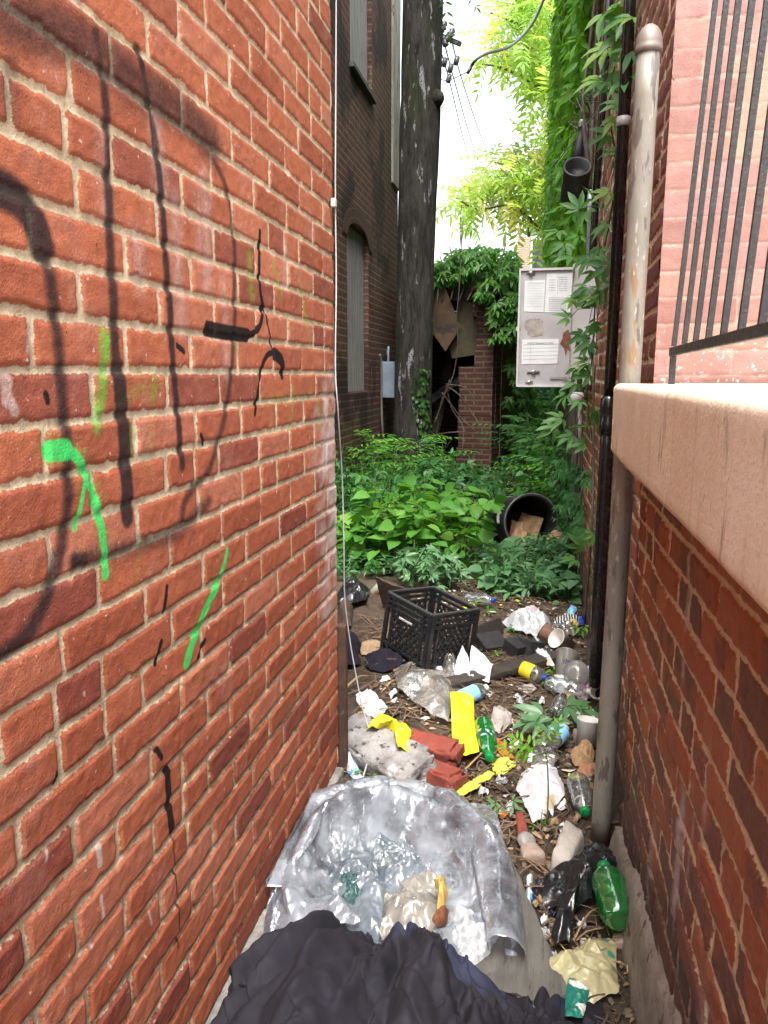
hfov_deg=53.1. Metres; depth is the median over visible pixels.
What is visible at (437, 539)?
broad leaved weed
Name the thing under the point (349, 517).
broad leaved weed
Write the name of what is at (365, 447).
fern leaved weed
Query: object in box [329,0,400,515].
dark brick building
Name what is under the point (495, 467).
wallside shrub
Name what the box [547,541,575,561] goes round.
ground creeper
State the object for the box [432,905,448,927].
rust brown bit
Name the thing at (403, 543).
broad leaved weed
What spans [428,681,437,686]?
film scrap
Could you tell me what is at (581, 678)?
grey cup
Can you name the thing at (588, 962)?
yellowed wrapper
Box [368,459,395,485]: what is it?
creeper bush
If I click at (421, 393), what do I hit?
trunk ivy
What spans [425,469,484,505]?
creeper bush
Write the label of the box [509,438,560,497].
wallside shrub
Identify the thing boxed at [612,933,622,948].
bone pebble
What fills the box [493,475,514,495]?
path weed
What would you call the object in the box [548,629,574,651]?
paper cup
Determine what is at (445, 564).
young creeper
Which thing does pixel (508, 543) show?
ground creeper
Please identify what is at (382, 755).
concrete lump
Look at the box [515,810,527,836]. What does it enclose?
brick shard
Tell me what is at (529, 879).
litter scrap
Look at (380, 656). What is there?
black cloth
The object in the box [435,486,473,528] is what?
broad leaved weed
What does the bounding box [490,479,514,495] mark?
path weed
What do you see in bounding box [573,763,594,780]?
orange paper
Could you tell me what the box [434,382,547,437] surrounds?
sunlit bush
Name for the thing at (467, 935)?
wrap
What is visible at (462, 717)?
yellow packet
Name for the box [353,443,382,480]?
creeper bush
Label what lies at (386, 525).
broad leaved weed
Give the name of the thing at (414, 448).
fern leaved weed
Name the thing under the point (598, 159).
rusty cable pipe
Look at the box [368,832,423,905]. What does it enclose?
wrap
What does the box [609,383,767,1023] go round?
brick wall
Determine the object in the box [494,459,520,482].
path weed
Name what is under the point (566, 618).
snack packet
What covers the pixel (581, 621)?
blue packet
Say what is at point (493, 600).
blue tinted bottle
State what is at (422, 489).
creeper bush
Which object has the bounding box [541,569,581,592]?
ground creeper
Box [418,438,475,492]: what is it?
creeper bush
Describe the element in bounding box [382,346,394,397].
electric meter
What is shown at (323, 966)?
dark jacket
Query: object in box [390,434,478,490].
fern leaved weed
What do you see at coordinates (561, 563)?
ground creeper
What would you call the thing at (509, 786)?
wood chip
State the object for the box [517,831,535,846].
container end
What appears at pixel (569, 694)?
litter scrap
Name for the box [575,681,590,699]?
purple packet
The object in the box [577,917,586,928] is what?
paper scrap
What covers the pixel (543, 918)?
paper scrap
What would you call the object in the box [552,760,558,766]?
black scrap
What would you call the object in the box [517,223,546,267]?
pale house
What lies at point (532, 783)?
white tissue
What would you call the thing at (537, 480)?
wallside shrub
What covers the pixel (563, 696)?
clear jar
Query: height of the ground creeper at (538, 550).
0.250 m
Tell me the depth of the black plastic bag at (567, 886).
1.92 m
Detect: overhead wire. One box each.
[442,54,501,242]
[445,47,510,242]
[452,44,494,174]
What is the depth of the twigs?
2.67 m
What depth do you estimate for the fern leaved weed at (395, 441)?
7.67 m
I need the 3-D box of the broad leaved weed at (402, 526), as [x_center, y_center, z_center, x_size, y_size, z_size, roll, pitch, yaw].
[0.226,0.175,4.997,0.540,0.562,0.587,3,10,15]
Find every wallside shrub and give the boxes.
[472,423,557,490]
[490,438,560,491]
[493,415,553,493]
[503,447,564,515]
[504,445,554,493]
[506,418,547,448]
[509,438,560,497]
[514,427,549,472]
[516,473,554,499]
[521,454,565,512]
[523,434,549,474]
[525,425,546,450]
[529,442,563,484]
[535,426,558,469]
[535,465,568,518]
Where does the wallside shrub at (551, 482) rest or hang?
on the ground at (367, 608)
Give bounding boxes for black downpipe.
[588,0,635,687]
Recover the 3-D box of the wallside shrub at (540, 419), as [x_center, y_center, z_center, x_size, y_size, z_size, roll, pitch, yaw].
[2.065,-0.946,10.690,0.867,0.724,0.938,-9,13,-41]
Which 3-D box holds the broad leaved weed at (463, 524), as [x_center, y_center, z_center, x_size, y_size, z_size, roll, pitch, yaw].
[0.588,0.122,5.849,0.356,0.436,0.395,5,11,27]
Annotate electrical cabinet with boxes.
[516,264,597,386]
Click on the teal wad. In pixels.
(351, 893)
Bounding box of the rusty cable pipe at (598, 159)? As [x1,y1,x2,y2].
[589,0,612,251]
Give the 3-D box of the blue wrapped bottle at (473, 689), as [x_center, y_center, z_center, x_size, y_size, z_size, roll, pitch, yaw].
[0.351,0.735,3.087,0.172,0.077,0.069,-7,12,-36]
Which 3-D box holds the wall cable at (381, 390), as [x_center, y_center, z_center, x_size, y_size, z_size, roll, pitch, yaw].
[-0.024,-1.278,8.926,0.039,1.097,0.226,2,10,11]
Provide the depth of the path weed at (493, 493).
7.39 m
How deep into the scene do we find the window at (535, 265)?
28.20 m
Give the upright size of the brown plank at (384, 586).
0.239 m
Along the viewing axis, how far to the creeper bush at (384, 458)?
8.02 m
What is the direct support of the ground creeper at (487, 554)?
on the ground at (367, 608)
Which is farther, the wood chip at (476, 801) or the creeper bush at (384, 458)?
the creeper bush at (384, 458)
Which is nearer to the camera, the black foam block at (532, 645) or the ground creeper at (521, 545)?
the black foam block at (532, 645)
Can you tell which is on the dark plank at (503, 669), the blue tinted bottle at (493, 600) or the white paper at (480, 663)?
the white paper at (480, 663)
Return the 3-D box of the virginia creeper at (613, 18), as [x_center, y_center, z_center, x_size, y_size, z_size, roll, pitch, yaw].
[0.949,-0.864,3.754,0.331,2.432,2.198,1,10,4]
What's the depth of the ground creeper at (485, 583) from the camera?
4.75 m
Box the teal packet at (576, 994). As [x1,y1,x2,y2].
[565,978,588,1017]
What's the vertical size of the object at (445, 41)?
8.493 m
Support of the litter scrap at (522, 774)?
on the ground at (367, 608)
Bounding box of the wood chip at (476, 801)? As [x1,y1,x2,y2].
[467,799,481,807]
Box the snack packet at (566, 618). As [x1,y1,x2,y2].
[554,612,579,629]
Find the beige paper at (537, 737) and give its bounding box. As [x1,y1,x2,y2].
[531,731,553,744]
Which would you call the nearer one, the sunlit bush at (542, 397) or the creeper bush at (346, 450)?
the creeper bush at (346, 450)
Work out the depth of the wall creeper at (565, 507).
4.99 m
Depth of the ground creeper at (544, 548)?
5.32 m
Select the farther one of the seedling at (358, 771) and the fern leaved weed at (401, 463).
the fern leaved weed at (401, 463)
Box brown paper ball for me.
[570,739,594,766]
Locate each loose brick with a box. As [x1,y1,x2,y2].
[410,728,464,766]
[424,758,468,796]
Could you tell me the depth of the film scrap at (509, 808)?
2.34 m
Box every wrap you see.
[314,832,385,929]
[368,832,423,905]
[377,870,437,937]
[444,903,490,964]
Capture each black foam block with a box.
[502,636,526,658]
[518,637,543,656]
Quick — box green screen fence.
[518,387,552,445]
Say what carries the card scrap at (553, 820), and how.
on the ground at (367, 608)
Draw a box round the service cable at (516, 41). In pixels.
[466,0,544,73]
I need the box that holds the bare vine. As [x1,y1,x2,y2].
[433,223,480,450]
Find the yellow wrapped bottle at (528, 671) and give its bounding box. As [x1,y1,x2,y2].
[517,661,547,682]
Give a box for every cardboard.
[510,520,522,537]
[514,528,528,541]
[518,512,542,539]
[540,530,562,540]
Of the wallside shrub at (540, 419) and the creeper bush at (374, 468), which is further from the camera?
the wallside shrub at (540, 419)
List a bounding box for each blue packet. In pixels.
[567,605,576,613]
[578,614,583,625]
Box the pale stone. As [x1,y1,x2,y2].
[551,820,583,869]
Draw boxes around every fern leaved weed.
[345,446,398,494]
[349,428,449,490]
[351,438,445,483]
[353,433,412,482]
[361,429,412,482]
[379,438,451,471]
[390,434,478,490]
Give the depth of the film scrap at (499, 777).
2.50 m
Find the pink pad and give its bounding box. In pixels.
[525,605,536,611]
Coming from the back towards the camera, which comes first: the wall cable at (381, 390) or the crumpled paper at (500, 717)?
the wall cable at (381, 390)
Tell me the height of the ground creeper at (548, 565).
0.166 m
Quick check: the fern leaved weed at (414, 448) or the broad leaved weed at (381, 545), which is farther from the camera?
the fern leaved weed at (414, 448)
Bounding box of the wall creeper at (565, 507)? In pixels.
[547,354,594,627]
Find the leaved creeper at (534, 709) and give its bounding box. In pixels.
[511,695,598,738]
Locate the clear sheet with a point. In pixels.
(444, 714)
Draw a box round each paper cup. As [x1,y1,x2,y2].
[537,622,554,641]
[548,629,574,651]
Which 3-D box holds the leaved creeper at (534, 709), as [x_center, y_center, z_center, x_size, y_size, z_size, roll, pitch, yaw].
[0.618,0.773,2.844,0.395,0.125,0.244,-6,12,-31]
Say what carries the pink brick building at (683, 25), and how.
on the ground at (367, 608)
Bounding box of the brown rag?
[338,598,352,625]
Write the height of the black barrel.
0.489 m
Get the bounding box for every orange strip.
[496,737,513,757]
[500,804,517,817]
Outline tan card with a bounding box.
[360,639,379,654]
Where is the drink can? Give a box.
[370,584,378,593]
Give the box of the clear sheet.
[394,661,449,719]
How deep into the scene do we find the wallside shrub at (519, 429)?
9.91 m
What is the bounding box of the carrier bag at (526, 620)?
[502,608,550,644]
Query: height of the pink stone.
0.055 m
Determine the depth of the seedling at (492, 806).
2.31 m
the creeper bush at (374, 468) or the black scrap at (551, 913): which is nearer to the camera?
the black scrap at (551, 913)
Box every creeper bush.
[335,449,354,515]
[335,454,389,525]
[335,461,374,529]
[335,473,341,510]
[335,493,350,553]
[336,477,355,513]
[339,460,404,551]
[344,480,386,539]
[349,470,383,496]
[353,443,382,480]
[366,454,399,487]
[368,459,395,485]
[370,466,422,494]
[371,448,394,481]
[373,471,406,492]
[390,470,431,494]
[392,451,443,493]
[401,464,425,494]
[415,440,460,496]
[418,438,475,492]
[419,455,465,498]
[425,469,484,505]
[444,453,485,506]
[455,457,488,503]
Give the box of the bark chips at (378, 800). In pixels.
[345,588,593,861]
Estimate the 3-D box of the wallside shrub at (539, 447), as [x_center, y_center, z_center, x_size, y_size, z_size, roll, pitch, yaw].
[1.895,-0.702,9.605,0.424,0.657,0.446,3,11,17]
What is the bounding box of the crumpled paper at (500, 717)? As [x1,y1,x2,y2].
[491,705,511,733]
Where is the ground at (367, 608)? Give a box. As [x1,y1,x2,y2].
[274,447,634,1023]
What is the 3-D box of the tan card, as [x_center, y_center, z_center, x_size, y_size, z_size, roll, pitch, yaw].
[-0.055,0.643,3.725,0.130,0.039,0.214,-1,10,-8]
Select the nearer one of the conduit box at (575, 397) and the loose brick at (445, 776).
the loose brick at (445, 776)
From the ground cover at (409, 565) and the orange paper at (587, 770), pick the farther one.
the ground cover at (409, 565)
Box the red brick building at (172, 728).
[0,0,347,1023]
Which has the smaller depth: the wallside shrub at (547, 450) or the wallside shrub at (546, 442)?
the wallside shrub at (547, 450)
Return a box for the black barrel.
[482,493,558,549]
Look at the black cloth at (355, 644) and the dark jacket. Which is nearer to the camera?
the dark jacket
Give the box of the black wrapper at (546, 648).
[543,645,554,666]
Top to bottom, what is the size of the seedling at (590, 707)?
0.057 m
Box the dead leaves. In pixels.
[274,559,634,1022]
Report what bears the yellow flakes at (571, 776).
on the ground at (367, 608)
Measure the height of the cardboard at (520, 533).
0.123 m
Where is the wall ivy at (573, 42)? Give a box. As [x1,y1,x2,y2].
[537,0,600,550]
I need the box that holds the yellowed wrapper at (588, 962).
[549,938,618,1003]
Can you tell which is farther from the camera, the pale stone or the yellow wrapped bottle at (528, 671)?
the yellow wrapped bottle at (528, 671)
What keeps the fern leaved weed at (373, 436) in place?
on the ground at (367, 608)
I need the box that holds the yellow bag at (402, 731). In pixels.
[366,713,410,751]
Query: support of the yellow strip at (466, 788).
on the ground at (367, 608)
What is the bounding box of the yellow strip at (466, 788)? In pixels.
[453,770,494,801]
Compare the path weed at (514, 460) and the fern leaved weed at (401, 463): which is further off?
the path weed at (514, 460)
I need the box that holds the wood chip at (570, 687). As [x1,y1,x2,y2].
[566,684,575,690]
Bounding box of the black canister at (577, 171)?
[560,119,591,207]
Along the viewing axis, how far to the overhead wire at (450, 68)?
16.46 m
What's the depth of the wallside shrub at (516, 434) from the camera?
8.21 m
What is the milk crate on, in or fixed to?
on the ground at (367, 608)
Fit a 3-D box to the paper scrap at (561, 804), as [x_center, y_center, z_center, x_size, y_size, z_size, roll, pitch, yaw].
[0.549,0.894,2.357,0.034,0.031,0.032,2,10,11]
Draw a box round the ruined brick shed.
[396,282,518,474]
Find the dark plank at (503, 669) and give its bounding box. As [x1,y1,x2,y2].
[414,650,567,692]
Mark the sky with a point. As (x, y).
(494, 128)
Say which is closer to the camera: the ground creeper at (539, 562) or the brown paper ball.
the brown paper ball
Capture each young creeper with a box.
[383,540,444,588]
[398,558,447,594]
[403,547,438,583]
[417,543,457,585]
[424,554,472,589]
[431,549,462,581]
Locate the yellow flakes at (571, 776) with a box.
[370,599,579,806]
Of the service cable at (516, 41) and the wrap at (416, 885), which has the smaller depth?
the wrap at (416, 885)
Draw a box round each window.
[343,206,372,391]
[349,0,376,103]
[530,238,546,267]
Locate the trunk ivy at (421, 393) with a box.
[411,368,435,482]
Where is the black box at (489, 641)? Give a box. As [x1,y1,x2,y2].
[475,630,504,655]
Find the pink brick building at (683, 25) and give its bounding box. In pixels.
[554,0,767,802]
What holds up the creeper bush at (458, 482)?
on the ground at (367, 608)
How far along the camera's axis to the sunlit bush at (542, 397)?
11.77 m
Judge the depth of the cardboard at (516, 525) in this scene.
5.93 m
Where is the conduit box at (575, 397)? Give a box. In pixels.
[568,392,583,442]
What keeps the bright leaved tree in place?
on the ground at (367, 608)
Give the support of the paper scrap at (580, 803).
on the ground at (367, 608)
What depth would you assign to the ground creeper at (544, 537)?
5.53 m
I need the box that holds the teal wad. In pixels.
[334,871,362,909]
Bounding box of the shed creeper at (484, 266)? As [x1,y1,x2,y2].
[434,205,540,447]
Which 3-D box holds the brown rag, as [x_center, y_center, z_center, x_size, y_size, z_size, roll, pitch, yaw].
[-0.207,0.529,4.064,0.081,0.119,0.335,0,10,0]
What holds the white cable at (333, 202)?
attached to the red brick building at (172, 728)
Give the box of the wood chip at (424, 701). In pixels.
[419,698,430,705]
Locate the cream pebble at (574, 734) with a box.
[572,728,577,746]
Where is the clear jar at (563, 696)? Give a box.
[548,693,567,718]
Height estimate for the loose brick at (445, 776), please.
0.072 m
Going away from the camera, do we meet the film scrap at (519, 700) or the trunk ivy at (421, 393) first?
the film scrap at (519, 700)
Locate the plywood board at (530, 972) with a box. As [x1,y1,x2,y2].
[410,806,566,1001]
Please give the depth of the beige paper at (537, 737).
2.78 m
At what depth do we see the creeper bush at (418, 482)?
6.67 m
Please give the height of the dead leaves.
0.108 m
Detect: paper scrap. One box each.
[417,675,426,682]
[539,696,544,703]
[540,913,547,924]
[557,798,566,809]
[577,798,583,806]
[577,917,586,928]
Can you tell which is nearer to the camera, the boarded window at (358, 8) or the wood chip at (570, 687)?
the wood chip at (570, 687)
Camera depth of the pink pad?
4.02 m
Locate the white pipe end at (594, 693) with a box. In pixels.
[590,688,599,699]
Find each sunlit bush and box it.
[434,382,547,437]
[457,389,548,433]
[515,395,553,435]
[516,388,554,438]
[519,387,549,441]
[520,387,554,449]
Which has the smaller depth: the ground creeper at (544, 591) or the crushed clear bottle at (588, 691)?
the crushed clear bottle at (588, 691)
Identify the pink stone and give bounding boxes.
[520,838,545,866]
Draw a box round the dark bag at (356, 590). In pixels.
[337,577,369,605]
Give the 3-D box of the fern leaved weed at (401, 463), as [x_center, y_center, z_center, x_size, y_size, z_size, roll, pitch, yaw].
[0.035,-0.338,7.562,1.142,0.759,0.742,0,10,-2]
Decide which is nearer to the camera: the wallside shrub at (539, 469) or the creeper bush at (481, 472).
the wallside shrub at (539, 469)
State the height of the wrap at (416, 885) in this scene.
0.062 m
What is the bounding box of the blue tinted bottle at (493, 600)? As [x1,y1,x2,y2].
[463,592,495,604]
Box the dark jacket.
[210,909,605,1023]
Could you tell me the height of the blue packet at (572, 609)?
0.046 m
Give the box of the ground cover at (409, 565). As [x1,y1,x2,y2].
[336,446,581,599]
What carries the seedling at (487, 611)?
on the ground at (367, 608)
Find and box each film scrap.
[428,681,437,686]
[478,786,488,794]
[496,774,507,783]
[505,801,513,812]
[516,695,523,703]
[542,926,549,939]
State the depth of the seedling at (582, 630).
3.88 m
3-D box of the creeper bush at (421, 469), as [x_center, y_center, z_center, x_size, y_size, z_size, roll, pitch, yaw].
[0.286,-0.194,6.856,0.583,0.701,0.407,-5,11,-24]
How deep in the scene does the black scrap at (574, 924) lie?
1.84 m
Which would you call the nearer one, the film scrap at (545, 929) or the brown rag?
the film scrap at (545, 929)
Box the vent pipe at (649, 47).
[590,23,662,844]
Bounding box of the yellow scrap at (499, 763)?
[492,757,515,774]
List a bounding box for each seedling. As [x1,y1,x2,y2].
[352,770,378,781]
[466,600,496,614]
[482,794,525,818]
[504,624,521,635]
[528,819,545,830]
[541,668,557,687]
[569,621,588,637]
[576,698,598,710]
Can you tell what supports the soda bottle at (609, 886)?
on the black plastic bag at (567, 886)
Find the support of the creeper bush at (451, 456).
on the ground at (367, 608)
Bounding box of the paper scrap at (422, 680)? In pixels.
[417,675,426,682]
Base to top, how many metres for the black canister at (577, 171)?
0.424 m
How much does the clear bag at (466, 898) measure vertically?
0.210 m
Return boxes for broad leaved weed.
[335,482,394,551]
[336,498,395,567]
[344,509,395,558]
[345,480,417,566]
[352,488,444,572]
[354,485,403,507]
[369,498,432,550]
[373,493,425,546]
[378,494,460,577]
[383,491,436,546]
[384,479,436,501]
[388,475,464,552]
[407,511,451,558]
[411,504,467,559]
[416,482,486,557]
[417,487,493,565]
[426,517,483,567]
[429,494,508,568]
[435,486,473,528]
[437,486,494,535]
[439,512,476,535]
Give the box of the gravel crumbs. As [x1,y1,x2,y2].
[280,594,633,1017]
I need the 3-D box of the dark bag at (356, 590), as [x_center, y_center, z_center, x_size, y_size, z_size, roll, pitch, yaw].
[-0.178,0.435,4.407,0.187,0.103,0.437,1,10,4]
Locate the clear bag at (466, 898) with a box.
[265,775,525,955]
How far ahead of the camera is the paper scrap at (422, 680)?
3.18 m
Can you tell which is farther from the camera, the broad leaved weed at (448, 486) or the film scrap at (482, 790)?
the broad leaved weed at (448, 486)
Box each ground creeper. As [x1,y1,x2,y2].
[465,563,526,591]
[477,547,526,576]
[477,553,519,583]
[479,565,548,600]
[492,538,530,562]
[492,560,533,584]
[497,539,549,562]
[500,536,540,558]
[500,550,533,567]
[511,570,568,598]
[515,553,550,570]
[519,570,551,598]
[523,533,564,556]
[527,546,570,567]
[528,542,564,561]
[530,538,574,561]
[537,563,564,570]
[539,572,582,604]
[541,553,576,573]
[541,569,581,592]
[546,559,576,579]
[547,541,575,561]
[548,576,581,599]
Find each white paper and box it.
[356,689,387,717]
[454,645,469,675]
[469,646,492,682]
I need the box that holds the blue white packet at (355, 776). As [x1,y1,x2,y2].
[347,751,361,780]
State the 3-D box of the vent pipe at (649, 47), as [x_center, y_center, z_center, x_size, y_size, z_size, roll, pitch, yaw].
[0.632,-0.110,2.026,0.074,2.148,0.068,2,10,11]
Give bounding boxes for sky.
[398,0,550,267]
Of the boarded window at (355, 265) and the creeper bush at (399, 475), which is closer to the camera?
the creeper bush at (399, 475)
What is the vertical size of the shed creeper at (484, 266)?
3.028 m
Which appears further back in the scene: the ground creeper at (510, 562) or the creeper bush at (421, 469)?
the creeper bush at (421, 469)
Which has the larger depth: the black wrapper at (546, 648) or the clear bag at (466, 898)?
the black wrapper at (546, 648)
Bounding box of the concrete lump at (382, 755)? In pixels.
[337,713,436,797]
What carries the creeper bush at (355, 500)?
on the ground at (367, 608)
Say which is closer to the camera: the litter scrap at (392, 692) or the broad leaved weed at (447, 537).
the litter scrap at (392, 692)
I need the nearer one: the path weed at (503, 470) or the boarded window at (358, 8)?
the boarded window at (358, 8)
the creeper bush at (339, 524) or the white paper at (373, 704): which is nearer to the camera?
the white paper at (373, 704)
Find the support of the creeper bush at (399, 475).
on the ground at (367, 608)
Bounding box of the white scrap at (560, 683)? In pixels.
[552,672,567,692]
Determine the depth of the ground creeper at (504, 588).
4.64 m
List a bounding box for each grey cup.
[555,647,578,677]
[564,663,588,685]
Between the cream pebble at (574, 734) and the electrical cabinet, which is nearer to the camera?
the cream pebble at (574, 734)
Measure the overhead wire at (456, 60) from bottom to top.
3.078 m
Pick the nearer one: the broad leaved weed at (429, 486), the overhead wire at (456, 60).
the broad leaved weed at (429, 486)
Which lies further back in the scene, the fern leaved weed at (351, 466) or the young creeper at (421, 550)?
the fern leaved weed at (351, 466)
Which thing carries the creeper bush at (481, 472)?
on the ground at (367, 608)
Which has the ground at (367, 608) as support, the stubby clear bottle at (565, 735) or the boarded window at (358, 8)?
the stubby clear bottle at (565, 735)
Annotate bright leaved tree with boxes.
[436,0,555,266]
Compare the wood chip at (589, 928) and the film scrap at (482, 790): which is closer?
the wood chip at (589, 928)
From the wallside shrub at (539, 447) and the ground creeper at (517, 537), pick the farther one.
the wallside shrub at (539, 447)
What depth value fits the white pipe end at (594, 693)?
3.15 m
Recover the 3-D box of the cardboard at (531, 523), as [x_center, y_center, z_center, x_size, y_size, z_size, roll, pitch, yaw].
[1.119,0.116,5.984,0.237,0.212,0.107,2,10,11]
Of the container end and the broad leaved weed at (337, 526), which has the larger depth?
the broad leaved weed at (337, 526)
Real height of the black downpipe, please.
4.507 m
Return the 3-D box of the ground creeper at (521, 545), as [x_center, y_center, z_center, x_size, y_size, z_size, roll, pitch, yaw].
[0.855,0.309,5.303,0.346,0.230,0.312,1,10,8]
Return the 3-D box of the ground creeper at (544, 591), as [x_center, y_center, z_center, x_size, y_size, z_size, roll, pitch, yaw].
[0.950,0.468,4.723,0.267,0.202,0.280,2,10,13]
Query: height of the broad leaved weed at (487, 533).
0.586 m
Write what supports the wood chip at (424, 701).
on the ground at (367, 608)
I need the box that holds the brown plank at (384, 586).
[376,577,413,619]
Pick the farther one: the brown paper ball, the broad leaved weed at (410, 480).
the broad leaved weed at (410, 480)
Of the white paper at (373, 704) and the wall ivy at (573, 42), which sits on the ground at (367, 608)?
the white paper at (373, 704)
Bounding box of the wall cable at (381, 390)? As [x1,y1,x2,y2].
[379,354,383,446]
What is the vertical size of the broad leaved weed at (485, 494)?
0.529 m
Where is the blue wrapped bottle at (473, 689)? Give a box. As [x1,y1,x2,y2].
[456,683,488,702]
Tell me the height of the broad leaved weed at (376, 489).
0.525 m
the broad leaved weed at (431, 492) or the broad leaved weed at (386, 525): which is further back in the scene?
the broad leaved weed at (431, 492)
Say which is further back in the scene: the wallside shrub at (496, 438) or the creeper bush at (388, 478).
the wallside shrub at (496, 438)
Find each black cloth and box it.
[347,630,361,665]
[365,648,409,672]
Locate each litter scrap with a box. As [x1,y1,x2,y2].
[380,675,390,681]
[388,688,396,698]
[518,684,536,695]
[518,769,528,781]
[526,873,532,901]
[527,753,536,762]
[565,692,575,705]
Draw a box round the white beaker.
[576,715,597,746]
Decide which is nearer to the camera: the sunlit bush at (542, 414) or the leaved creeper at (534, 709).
the leaved creeper at (534, 709)
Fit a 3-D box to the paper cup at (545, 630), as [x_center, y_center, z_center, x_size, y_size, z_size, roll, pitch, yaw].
[0.811,0.596,3.745,0.124,0.110,0.092,7,12,36]
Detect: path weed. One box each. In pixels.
[473,469,503,498]
[481,485,499,507]
[483,484,505,509]
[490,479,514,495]
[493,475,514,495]
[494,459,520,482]
[496,457,516,477]
[496,459,512,487]
[501,468,522,493]
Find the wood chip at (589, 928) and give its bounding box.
[584,926,599,934]
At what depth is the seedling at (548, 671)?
3.32 m
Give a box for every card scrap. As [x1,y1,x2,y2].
[533,894,543,906]
[548,938,558,945]
[549,817,558,824]
[573,813,580,821]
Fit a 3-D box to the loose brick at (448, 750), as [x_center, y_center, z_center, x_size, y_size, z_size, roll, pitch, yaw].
[0.163,0.804,2.616,0.216,0.075,0.108,5,11,27]
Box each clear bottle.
[534,723,569,756]
[544,676,589,696]
[567,771,592,816]
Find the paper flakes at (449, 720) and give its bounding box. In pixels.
[336,589,581,845]
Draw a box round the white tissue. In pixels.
[516,762,564,822]
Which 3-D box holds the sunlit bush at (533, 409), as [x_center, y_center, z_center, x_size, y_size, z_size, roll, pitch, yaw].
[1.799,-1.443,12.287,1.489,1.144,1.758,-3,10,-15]
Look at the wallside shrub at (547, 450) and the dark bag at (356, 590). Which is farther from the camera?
the wallside shrub at (547, 450)
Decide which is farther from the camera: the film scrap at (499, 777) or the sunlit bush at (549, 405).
the sunlit bush at (549, 405)
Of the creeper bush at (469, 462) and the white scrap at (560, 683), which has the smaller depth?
the white scrap at (560, 683)
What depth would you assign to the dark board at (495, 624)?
3.78 m
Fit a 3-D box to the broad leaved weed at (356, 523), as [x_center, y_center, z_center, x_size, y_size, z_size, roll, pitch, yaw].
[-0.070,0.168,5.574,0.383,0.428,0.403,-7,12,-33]
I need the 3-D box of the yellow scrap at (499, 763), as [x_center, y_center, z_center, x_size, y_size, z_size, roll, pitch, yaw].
[0.388,0.854,2.589,0.080,0.037,0.109,9,13,40]
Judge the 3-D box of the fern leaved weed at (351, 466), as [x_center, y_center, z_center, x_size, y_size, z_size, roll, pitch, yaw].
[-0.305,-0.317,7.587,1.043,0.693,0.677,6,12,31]
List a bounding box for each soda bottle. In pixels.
[474,715,497,761]
[592,860,628,930]
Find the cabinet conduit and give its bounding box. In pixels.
[586,185,592,258]
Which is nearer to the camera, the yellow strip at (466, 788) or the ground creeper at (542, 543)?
the yellow strip at (466, 788)
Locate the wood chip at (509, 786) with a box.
[498,783,512,791]
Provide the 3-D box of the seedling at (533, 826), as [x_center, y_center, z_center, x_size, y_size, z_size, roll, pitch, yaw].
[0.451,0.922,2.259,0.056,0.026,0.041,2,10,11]
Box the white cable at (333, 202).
[331,0,369,795]
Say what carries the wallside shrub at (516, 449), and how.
on the ground at (367, 608)
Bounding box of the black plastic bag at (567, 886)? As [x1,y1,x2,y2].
[531,842,616,942]
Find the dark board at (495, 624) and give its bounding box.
[477,617,503,634]
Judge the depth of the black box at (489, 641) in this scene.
3.67 m
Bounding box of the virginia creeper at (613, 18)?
[535,0,635,567]
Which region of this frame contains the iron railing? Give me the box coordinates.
[668,0,767,384]
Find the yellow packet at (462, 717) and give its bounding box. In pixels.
[450,691,478,755]
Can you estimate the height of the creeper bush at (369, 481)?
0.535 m
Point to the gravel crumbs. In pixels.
(628, 1012)
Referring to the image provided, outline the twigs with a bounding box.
[301,545,624,1023]
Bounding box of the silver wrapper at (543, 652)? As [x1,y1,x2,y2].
[535,648,553,665]
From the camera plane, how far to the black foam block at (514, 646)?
3.57 m
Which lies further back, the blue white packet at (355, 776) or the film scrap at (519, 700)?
the film scrap at (519, 700)
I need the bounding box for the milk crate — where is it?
[380,586,479,672]
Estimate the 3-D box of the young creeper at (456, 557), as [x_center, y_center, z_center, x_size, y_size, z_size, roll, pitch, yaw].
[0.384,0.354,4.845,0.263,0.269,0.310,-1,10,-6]
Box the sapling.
[495,714,565,824]
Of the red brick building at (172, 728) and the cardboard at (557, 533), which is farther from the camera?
the cardboard at (557, 533)
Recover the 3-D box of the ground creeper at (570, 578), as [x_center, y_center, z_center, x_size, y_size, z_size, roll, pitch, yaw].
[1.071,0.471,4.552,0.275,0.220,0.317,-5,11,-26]
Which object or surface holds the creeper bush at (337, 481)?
on the ground at (367, 608)
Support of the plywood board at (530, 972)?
on the ground at (367, 608)
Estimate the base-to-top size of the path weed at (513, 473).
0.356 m
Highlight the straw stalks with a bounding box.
[348,675,597,949]
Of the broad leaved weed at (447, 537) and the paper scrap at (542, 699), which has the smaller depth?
the paper scrap at (542, 699)
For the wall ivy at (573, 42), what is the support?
attached to the pink brick building at (683, 25)
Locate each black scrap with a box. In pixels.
[546,909,555,917]
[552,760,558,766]
[572,920,576,929]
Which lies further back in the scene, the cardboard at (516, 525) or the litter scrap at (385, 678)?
the cardboard at (516, 525)

